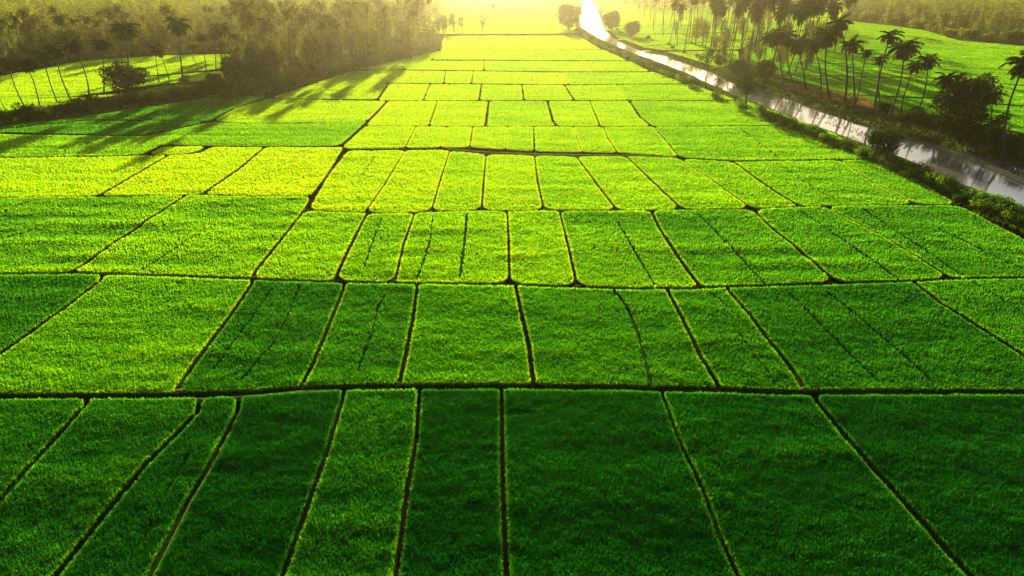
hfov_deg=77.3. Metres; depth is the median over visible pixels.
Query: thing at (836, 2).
coconut palm
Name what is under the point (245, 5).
coconut palm
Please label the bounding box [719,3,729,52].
coconut palm
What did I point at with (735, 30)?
coconut palm
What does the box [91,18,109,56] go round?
coconut palm
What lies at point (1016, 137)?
bush
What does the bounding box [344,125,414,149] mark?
rice plot
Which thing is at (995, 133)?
bush
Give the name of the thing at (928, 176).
bush
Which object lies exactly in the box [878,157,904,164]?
bush
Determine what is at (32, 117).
bush
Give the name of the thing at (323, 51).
leafy tree
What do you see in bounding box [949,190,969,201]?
bush
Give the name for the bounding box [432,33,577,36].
path
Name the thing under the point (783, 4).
coconut palm
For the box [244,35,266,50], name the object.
leafy tree
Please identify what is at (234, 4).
coconut palm
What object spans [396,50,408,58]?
bush
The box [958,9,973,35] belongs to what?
leafy tree
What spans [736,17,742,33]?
leafy tree
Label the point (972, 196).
bush
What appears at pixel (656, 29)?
rice plot
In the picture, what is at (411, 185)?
rice plot
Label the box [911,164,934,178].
bush
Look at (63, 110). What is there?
bush
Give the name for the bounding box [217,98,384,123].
rice plot
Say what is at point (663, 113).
rice plot
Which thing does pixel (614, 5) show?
rice plot
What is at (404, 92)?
rice plot
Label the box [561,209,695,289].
rice plot
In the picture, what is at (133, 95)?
bush
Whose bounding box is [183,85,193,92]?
bush
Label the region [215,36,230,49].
bush
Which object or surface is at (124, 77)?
bush
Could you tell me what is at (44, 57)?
coconut palm
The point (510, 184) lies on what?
rice plot
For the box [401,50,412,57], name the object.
bush
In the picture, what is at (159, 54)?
coconut palm
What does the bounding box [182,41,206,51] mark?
bush
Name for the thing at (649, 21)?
rice plot
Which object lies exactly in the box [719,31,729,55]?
leafy tree
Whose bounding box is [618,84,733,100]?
rice plot
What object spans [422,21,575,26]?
rice plot
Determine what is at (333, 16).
coconut palm
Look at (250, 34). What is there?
leafy tree
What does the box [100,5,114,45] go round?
coconut palm
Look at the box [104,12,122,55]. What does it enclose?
coconut palm
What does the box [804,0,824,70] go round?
coconut palm
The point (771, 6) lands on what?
coconut palm
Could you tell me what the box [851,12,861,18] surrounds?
bush
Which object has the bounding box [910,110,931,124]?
bush
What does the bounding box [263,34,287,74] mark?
leafy tree
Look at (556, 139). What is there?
rice plot
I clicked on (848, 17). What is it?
leafy tree
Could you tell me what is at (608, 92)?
rice plot
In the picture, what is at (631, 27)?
leafy tree
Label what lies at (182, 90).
bush
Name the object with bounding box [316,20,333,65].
coconut palm
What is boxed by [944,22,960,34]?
bush
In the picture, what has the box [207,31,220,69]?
coconut palm
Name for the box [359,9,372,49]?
coconut palm
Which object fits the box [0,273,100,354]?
rice plot
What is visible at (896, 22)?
bush
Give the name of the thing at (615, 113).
rice plot
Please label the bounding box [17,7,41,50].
coconut palm
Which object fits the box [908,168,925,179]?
bush
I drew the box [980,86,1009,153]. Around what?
coconut palm
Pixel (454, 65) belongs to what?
rice plot
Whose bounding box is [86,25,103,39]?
leafy tree
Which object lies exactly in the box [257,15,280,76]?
coconut palm
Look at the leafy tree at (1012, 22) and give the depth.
342.22 m
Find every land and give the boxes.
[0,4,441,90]
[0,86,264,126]
[779,83,885,111]
[848,0,1023,45]
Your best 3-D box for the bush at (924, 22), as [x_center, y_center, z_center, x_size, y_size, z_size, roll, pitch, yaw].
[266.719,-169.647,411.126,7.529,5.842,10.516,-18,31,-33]
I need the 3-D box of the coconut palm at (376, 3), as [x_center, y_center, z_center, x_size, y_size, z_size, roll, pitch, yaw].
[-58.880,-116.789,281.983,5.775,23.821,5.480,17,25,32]
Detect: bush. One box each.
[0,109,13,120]
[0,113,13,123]
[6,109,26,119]
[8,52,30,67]
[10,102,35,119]
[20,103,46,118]
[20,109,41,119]
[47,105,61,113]
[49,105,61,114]
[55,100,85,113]
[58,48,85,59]
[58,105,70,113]
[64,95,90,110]
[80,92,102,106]
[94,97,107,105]
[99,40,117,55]
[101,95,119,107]
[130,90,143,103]
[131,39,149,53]
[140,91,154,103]
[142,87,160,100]
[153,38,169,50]
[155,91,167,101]
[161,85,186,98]
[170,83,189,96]
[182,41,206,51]
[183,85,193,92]
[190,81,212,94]
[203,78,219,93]
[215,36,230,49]
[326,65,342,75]
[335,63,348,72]
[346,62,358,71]
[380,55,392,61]
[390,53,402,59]
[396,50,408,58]
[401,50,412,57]
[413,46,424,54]
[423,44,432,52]
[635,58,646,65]
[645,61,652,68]
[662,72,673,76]
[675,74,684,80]
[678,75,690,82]
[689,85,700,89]
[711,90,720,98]
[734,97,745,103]
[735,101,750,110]
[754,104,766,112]
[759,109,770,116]
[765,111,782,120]
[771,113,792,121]
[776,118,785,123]
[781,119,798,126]
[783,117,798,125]
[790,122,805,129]
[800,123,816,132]
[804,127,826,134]
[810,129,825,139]
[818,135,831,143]
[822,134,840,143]
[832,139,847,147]
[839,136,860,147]
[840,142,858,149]
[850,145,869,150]
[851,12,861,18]
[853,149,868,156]
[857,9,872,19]
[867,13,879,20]
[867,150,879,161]
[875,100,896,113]
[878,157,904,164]
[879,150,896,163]
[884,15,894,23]
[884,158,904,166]
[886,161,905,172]
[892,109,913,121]
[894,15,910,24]
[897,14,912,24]
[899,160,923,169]
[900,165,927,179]
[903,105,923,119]
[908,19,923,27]
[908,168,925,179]
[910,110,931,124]
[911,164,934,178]
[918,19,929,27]
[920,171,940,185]
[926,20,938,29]
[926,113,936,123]
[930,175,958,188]
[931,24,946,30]
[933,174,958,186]
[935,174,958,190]
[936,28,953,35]
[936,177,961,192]
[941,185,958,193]
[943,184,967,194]
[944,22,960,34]
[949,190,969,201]
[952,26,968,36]
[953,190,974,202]
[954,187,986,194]
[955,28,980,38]
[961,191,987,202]
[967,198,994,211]
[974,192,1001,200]
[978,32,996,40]
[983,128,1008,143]
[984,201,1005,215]
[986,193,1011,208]
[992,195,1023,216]
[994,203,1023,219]
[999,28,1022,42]
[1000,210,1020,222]
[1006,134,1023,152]
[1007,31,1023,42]
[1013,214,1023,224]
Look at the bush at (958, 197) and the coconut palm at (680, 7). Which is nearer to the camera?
the bush at (958, 197)
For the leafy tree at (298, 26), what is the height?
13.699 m
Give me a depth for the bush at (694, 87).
188.34 m
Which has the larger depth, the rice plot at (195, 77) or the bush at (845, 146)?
the rice plot at (195, 77)
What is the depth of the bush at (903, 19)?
437.42 m
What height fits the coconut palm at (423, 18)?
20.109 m
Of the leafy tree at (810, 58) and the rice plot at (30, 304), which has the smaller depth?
the rice plot at (30, 304)
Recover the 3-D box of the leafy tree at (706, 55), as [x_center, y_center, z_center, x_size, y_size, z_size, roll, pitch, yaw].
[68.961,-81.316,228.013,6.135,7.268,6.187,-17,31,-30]
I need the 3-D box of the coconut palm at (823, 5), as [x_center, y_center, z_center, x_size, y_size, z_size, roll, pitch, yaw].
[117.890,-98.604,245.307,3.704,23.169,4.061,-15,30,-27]
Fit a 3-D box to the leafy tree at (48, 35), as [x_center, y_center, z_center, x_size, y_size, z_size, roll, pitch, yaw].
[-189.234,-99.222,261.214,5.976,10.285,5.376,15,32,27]
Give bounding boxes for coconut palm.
[0,15,18,67]
[0,23,18,69]
[0,56,24,105]
[6,21,20,35]
[8,12,24,44]
[16,11,34,50]
[16,58,39,104]
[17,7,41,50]
[29,13,39,22]
[31,51,57,102]
[42,43,70,98]
[45,4,58,13]
[50,13,69,57]
[61,38,90,94]
[65,17,81,26]
[77,14,94,53]
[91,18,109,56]
[91,38,112,92]
[94,10,108,39]
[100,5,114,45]
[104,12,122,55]
[110,21,141,62]
[111,3,123,43]
[117,9,130,45]
[119,14,131,46]
[137,14,146,21]
[147,42,161,81]
[153,49,170,84]
[157,4,176,46]
[162,15,192,76]
[165,8,183,50]
[189,44,197,68]
[194,33,208,71]
[200,5,213,41]
[206,6,214,29]
[207,22,231,59]
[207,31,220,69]
[219,5,228,24]
[227,11,233,33]
[227,33,241,42]
[228,0,243,52]
[237,0,255,41]
[237,13,256,43]
[241,7,258,48]
[252,2,263,51]
[256,19,273,41]
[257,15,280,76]
[261,3,278,32]
[266,3,286,70]
[272,15,286,65]
[276,0,284,24]
[280,4,294,72]
[288,0,297,39]
[289,5,300,41]
[295,13,311,70]
[300,3,313,34]
[303,13,314,55]
[311,0,323,36]
[313,10,321,32]
[315,1,327,15]
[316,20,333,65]
[317,14,337,65]
[323,9,340,64]
[328,16,343,63]
[332,3,340,56]
[336,4,351,57]
[337,0,350,55]
[345,0,361,56]
[347,7,356,55]
[355,0,368,57]
[359,0,373,57]
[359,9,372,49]
[372,0,383,27]
[375,4,390,54]
[389,6,398,51]
[392,3,401,50]
[400,3,409,47]
[401,0,409,25]
[407,5,419,51]
[408,0,421,45]
[419,1,426,44]
[419,2,426,31]
[425,0,432,37]
[670,0,681,41]
[675,2,686,45]
[684,0,696,49]
[691,0,699,43]
[705,0,712,46]
[708,0,715,56]
[710,4,721,58]
[711,0,726,47]
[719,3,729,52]
[727,0,733,24]
[728,3,740,57]
[730,6,745,63]
[735,0,752,58]
[747,2,762,64]
[747,6,765,59]
[754,0,767,55]
[761,25,787,85]
[764,0,780,59]
[771,8,786,64]
[772,7,789,60]
[773,0,790,60]
[775,26,799,87]
[785,33,809,91]
[786,6,811,75]
[788,3,798,26]
[788,6,801,62]
[790,0,803,56]
[792,0,810,58]
[794,0,816,72]
[799,0,819,64]
[799,37,823,97]
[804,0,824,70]
[808,0,828,60]
[810,26,841,100]
[819,7,827,31]
[820,0,838,52]
[824,1,842,58]
[826,13,853,103]
[839,34,868,104]
[840,0,854,41]
[841,0,859,51]
[856,49,874,101]
[872,55,888,101]
[873,29,904,112]
[885,36,924,119]
[899,60,923,115]
[914,53,941,106]
[931,72,961,135]
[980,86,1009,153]
[997,50,1023,157]
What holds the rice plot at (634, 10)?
on the ground at (820, 102)
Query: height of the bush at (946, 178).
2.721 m
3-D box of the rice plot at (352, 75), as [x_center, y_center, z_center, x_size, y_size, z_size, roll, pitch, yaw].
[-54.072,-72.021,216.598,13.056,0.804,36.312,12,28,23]
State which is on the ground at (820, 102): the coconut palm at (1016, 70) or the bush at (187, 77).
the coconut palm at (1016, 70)
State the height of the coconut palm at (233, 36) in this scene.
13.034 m
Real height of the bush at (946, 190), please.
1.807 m
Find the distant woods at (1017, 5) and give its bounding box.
[612,0,1023,24]
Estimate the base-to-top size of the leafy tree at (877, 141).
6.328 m
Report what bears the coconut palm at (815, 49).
on the ground at (820, 102)
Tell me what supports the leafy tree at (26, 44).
on the land at (172, 49)
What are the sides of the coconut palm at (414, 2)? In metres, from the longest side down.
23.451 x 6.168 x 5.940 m
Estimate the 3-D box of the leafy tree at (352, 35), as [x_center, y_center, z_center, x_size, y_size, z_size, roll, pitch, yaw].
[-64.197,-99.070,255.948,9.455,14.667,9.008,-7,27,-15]
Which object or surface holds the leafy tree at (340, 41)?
on the land at (172, 49)
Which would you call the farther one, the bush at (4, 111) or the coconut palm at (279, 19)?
the coconut palm at (279, 19)
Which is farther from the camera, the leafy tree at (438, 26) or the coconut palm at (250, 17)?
the leafy tree at (438, 26)
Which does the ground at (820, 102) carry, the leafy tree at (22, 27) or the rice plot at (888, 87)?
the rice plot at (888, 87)
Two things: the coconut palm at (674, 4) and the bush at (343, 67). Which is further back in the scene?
the coconut palm at (674, 4)
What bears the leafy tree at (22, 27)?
on the land at (172, 49)
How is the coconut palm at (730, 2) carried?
on the ground at (820, 102)
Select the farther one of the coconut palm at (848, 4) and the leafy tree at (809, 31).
the coconut palm at (848, 4)
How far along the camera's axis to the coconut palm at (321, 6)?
251.56 m
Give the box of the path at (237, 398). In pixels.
[183,389,336,402]
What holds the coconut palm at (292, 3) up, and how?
on the land at (172, 49)
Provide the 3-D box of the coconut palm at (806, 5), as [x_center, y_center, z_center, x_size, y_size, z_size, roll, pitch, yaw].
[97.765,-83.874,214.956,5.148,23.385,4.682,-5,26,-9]
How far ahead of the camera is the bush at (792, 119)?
142.83 m
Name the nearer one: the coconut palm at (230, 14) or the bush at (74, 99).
the bush at (74, 99)
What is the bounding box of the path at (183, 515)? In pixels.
[153,431,231,575]
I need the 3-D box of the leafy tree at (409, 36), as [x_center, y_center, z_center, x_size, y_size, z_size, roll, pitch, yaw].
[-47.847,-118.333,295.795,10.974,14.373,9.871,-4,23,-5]
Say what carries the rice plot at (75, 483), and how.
on the ground at (820, 102)
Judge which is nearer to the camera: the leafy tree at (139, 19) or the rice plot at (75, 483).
the rice plot at (75, 483)
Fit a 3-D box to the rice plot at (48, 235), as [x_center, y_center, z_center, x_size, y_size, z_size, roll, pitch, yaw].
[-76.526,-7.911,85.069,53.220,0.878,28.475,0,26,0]
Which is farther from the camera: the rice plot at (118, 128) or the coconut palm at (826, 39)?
the coconut palm at (826, 39)
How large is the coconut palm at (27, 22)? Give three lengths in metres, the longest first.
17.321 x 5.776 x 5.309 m
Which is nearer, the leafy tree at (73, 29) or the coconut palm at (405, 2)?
the leafy tree at (73, 29)
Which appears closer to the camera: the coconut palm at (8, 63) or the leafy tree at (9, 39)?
the coconut palm at (8, 63)
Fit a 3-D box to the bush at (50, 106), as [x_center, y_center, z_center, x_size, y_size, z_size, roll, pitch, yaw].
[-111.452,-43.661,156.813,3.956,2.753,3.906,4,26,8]
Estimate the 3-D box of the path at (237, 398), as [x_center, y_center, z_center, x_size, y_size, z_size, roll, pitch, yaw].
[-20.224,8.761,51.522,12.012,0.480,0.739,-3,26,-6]
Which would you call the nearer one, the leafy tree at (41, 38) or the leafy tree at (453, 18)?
the leafy tree at (41, 38)
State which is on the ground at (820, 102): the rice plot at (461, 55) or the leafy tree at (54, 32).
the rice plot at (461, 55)
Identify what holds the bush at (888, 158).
on the ground at (820, 102)
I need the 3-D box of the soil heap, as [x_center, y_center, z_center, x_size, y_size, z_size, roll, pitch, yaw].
[-27.226,8.401,52.130,0.652,0.354,0.598,-7,27,-14]
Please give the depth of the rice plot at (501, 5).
720.59 m
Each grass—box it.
[578,34,1023,234]
[605,25,1023,167]
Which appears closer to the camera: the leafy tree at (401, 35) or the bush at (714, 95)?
the bush at (714, 95)
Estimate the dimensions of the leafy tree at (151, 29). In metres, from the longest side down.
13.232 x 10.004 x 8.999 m
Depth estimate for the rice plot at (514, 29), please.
405.57 m
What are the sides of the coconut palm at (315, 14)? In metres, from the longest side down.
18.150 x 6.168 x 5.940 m
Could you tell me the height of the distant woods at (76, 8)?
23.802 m
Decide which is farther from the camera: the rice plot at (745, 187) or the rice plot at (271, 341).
the rice plot at (745, 187)
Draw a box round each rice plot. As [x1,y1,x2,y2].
[0,54,235,97]
[0,71,249,99]
[0,94,114,110]
[0,96,262,129]
[0,120,200,135]
[0,120,365,157]
[0,155,163,198]
[0,195,181,274]
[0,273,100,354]
[0,275,250,396]
[0,396,197,575]
[0,398,84,502]
[59,395,236,575]
[77,194,308,279]
[104,146,261,196]
[152,145,202,155]
[153,389,341,575]
[180,280,342,395]
[207,146,341,197]
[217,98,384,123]
[256,211,365,282]
[274,80,386,99]
[286,388,417,575]
[305,282,415,389]
[311,150,403,213]
[319,69,395,82]
[339,213,412,283]
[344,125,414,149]
[350,70,444,83]
[361,49,447,69]
[367,100,436,126]
[369,150,447,213]
[379,83,428,100]
[397,210,508,285]
[398,388,504,575]
[402,283,530,387]
[406,60,483,70]
[406,126,446,148]
[418,26,576,31]
[419,31,575,33]
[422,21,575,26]
[425,84,480,100]
[430,12,566,16]
[430,100,487,126]
[431,17,570,21]
[433,0,577,3]
[433,50,484,59]
[433,151,485,211]
[436,4,577,7]
[440,8,577,12]
[440,126,471,148]
[441,35,599,50]
[444,71,472,83]
[470,126,506,149]
[472,71,567,84]
[480,84,522,100]
[482,154,541,211]
[483,50,625,60]
[483,60,647,71]
[486,100,554,126]
[503,388,735,575]
[505,126,533,151]
[507,210,573,287]
[518,285,715,390]
[522,84,571,100]
[534,126,581,152]
[535,156,612,211]
[549,100,598,126]
[561,72,682,84]
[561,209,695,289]
[566,84,626,100]
[573,126,615,153]
[579,155,675,211]
[590,100,647,126]
[602,2,845,7]
[602,7,847,13]
[602,12,844,19]
[602,18,829,24]
[604,126,676,156]
[605,21,825,34]
[616,31,797,46]
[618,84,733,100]
[628,156,744,210]
[631,100,808,126]
[644,39,757,50]
[654,209,827,288]
[656,125,872,161]
[664,390,966,575]
[669,51,738,66]
[670,287,800,392]
[684,159,794,209]
[730,281,1023,392]
[735,160,908,206]
[745,49,1014,70]
[748,61,1023,85]
[753,41,1023,60]
[758,206,941,283]
[779,75,1023,106]
[791,31,1020,53]
[818,393,1023,575]
[824,21,1023,50]
[832,204,1023,279]
[843,159,951,205]
[863,96,1023,133]
[917,278,1023,357]
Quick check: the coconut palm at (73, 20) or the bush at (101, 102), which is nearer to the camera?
the bush at (101, 102)
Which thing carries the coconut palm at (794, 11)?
on the ground at (820, 102)
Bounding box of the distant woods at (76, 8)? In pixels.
[0,0,444,48]
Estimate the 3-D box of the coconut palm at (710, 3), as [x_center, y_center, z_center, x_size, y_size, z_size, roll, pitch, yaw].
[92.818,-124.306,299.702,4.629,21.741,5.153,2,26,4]
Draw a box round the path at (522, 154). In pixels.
[447,148,675,158]
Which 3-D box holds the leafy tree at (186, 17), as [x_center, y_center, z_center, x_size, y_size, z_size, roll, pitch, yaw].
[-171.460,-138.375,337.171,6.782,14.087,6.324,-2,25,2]
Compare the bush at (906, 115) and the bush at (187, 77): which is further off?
the bush at (187, 77)
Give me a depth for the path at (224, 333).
61.07 m
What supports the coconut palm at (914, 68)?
on the ground at (820, 102)
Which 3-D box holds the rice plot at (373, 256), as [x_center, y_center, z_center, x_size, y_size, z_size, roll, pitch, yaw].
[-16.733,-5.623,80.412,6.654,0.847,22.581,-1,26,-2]
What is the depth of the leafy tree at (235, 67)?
193.97 m
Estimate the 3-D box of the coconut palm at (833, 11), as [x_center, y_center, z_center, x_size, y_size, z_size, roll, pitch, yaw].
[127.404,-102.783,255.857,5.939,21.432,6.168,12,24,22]
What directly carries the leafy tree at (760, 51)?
on the ground at (820, 102)
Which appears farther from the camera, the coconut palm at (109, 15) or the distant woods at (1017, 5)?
the distant woods at (1017, 5)
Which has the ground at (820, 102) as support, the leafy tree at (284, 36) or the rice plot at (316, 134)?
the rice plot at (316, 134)
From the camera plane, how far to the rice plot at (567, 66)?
236.66 m
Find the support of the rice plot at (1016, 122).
on the ground at (820, 102)
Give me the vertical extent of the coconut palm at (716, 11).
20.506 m
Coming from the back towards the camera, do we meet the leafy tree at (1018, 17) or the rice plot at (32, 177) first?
the leafy tree at (1018, 17)
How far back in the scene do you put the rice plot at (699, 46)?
303.32 m
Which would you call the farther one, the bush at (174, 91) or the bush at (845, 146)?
the bush at (174, 91)
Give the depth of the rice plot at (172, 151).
122.67 m
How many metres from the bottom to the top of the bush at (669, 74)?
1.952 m
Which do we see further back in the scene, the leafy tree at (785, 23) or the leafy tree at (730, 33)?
the leafy tree at (785, 23)
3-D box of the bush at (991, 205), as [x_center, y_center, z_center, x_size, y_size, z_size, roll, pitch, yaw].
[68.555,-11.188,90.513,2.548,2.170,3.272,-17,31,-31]
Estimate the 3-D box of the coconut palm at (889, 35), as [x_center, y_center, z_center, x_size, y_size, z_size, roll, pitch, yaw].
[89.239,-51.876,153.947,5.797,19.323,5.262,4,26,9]
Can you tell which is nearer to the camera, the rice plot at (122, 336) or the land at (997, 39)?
the rice plot at (122, 336)
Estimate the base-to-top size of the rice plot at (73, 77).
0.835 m
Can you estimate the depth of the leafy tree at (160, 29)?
288.90 m
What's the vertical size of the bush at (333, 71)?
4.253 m
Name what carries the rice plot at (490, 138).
on the ground at (820, 102)
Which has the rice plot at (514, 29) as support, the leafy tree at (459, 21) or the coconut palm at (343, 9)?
the leafy tree at (459, 21)
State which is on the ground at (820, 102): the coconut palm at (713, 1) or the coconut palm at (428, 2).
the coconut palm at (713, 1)
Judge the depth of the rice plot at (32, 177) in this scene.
108.16 m
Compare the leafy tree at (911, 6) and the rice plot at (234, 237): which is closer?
the rice plot at (234, 237)
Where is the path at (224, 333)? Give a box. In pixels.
[183,291,251,390]
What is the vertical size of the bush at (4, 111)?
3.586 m
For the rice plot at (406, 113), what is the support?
on the ground at (820, 102)
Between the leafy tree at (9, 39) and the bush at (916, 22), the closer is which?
the leafy tree at (9, 39)
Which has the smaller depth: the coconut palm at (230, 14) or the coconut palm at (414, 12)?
the coconut palm at (414, 12)
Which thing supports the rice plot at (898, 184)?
on the ground at (820, 102)
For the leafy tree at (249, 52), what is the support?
on the land at (172, 49)
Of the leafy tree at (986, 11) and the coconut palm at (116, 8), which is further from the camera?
the leafy tree at (986, 11)
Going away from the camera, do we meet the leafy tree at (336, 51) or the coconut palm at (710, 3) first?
the leafy tree at (336, 51)
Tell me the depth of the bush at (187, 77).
196.27 m
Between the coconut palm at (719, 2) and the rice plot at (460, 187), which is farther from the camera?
the coconut palm at (719, 2)
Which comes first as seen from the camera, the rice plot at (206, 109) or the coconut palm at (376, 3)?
the rice plot at (206, 109)
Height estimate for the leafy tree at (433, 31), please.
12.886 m
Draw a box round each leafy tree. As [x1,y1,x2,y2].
[0,32,11,57]
[4,29,20,50]
[13,36,32,54]
[16,37,32,58]
[18,17,36,50]
[29,15,53,39]
[32,27,51,51]
[41,32,53,46]
[46,27,56,46]
[51,25,66,37]
[51,29,69,59]
[62,23,80,41]
[65,22,90,58]
[80,16,105,50]
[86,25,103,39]
[86,26,101,55]
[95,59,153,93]
[105,22,123,51]
[109,19,121,46]
[131,16,148,38]
[134,20,157,43]
[134,21,151,53]
[151,13,166,41]
[154,18,172,49]
[165,23,181,49]
[175,13,190,45]
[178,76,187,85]
[181,13,192,38]
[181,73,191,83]
[187,15,206,35]
[204,13,214,32]
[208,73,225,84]
[211,13,221,24]
[219,55,245,81]
[225,18,239,34]
[230,39,244,76]
[233,32,253,60]
[237,25,254,45]
[243,46,270,79]
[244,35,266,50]
[251,42,266,55]
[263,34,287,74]
[272,34,290,68]
[276,14,294,55]
[281,31,292,63]
[282,23,305,68]
[291,25,308,41]
[294,28,324,71]
[310,35,325,70]
[321,28,335,67]
[323,32,338,65]
[327,15,344,56]
[338,20,362,58]
[355,22,370,56]
[367,17,375,40]
[371,15,380,32]
[375,16,395,54]
[385,13,397,41]
[397,16,419,47]
[397,26,407,49]
[423,26,431,43]
[428,19,436,43]
[435,18,440,35]
[439,14,447,32]
[449,13,456,29]
[458,14,463,27]
[478,13,485,31]
[490,3,496,15]
[555,3,583,28]
[602,10,621,29]
[622,20,640,35]
[673,20,678,36]
[692,17,702,43]
[696,14,703,32]
[698,49,714,70]
[699,21,709,44]
[712,16,719,33]
[712,33,719,51]
[713,53,726,71]
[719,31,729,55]
[720,18,727,36]
[721,28,732,54]
[729,58,750,75]
[732,64,756,103]
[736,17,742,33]
[741,17,748,37]
[743,36,755,60]
[754,58,779,79]
[755,34,767,60]
[757,14,765,39]
[758,23,764,42]
[774,45,792,68]
[783,19,792,30]
[802,47,814,69]
[807,22,820,38]
[839,11,850,25]
[863,126,905,155]
[866,0,876,13]
[873,4,881,13]
[885,5,893,17]
[895,0,904,14]
[904,1,917,14]
[909,8,918,18]
[913,4,923,18]
[920,3,930,16]
[920,7,930,20]
[928,70,1006,137]
[937,8,953,29]
[940,4,955,22]
[948,2,965,21]
[948,4,965,26]
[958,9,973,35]
[969,6,979,28]
[971,18,986,37]
[980,2,991,22]
[982,8,995,26]
[984,13,1000,32]
[985,111,1012,138]
[993,6,1007,31]
[1004,8,1019,25]
[1005,14,1017,30]
[1014,12,1021,26]
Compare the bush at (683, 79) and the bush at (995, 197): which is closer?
the bush at (995, 197)
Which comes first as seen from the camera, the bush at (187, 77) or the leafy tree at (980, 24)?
the bush at (187, 77)
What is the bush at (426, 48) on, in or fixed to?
on the land at (172, 49)
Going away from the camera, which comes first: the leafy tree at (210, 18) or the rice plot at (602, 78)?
the rice plot at (602, 78)
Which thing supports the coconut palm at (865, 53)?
on the land at (859, 102)
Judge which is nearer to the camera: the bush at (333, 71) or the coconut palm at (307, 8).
the bush at (333, 71)
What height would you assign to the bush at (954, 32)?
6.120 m
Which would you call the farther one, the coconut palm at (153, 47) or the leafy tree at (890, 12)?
the leafy tree at (890, 12)
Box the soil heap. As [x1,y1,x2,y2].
[173,389,181,394]
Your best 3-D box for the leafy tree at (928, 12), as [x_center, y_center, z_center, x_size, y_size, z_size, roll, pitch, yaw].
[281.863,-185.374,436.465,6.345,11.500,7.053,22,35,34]
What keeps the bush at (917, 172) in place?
on the ground at (820, 102)
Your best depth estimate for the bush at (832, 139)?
127.98 m
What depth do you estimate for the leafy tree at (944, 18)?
372.36 m
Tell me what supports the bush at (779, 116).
on the ground at (820, 102)
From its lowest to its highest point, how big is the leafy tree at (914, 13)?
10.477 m
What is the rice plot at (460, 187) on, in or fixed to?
on the ground at (820, 102)
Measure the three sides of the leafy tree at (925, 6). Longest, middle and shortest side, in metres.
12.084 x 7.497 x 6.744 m
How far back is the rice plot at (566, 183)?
101.42 m
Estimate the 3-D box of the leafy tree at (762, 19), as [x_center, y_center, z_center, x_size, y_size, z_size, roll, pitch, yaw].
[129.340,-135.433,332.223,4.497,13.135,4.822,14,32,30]
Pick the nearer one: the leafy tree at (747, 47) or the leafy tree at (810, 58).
the leafy tree at (810, 58)
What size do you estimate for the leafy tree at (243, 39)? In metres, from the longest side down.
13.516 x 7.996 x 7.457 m
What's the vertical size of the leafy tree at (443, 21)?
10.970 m
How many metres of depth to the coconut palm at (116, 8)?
290.23 m
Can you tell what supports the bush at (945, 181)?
on the ground at (820, 102)
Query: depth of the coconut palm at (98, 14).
308.74 m
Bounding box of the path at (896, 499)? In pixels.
[852,449,961,572]
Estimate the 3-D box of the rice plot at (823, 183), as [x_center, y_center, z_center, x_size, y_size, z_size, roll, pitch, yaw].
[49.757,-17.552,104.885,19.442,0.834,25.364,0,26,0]
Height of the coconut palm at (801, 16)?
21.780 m
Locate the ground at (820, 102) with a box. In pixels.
[0,0,1023,575]
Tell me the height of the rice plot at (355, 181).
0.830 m
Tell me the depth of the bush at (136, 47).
277.74 m
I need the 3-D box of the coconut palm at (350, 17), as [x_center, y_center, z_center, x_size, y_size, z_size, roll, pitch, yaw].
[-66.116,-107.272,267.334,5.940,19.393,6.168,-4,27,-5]
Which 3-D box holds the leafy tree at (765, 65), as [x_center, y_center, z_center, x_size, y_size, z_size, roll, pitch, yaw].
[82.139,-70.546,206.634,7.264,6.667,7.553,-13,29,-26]
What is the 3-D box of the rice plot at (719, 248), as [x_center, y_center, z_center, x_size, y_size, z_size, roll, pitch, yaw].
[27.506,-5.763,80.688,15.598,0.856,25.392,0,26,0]
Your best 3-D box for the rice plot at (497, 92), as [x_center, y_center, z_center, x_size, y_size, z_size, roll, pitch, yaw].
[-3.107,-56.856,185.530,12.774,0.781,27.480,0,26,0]
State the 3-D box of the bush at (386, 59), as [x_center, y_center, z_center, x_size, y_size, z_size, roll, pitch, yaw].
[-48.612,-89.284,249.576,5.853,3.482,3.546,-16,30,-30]
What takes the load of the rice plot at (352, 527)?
on the ground at (820, 102)
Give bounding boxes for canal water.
[579,0,1023,205]
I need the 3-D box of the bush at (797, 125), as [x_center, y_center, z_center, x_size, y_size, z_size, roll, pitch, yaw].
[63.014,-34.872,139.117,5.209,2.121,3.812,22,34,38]
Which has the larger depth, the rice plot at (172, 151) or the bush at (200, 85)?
the bush at (200, 85)
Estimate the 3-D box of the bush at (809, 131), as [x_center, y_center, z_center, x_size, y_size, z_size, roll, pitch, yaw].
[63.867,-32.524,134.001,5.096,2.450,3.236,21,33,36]
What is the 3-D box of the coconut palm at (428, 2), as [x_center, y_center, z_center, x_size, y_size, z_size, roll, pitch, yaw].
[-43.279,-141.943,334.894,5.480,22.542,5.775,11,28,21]
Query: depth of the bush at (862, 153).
118.54 m
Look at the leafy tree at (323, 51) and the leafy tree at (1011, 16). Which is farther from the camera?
the leafy tree at (1011, 16)
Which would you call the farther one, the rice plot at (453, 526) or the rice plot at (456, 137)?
the rice plot at (456, 137)
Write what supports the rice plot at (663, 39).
on the ground at (820, 102)
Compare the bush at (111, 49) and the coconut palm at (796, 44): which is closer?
the coconut palm at (796, 44)
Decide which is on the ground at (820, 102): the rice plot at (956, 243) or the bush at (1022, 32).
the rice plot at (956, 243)
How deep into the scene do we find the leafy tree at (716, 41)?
278.24 m
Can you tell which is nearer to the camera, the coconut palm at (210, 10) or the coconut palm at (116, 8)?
the coconut palm at (116, 8)
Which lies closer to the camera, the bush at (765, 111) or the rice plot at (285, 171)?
the rice plot at (285, 171)

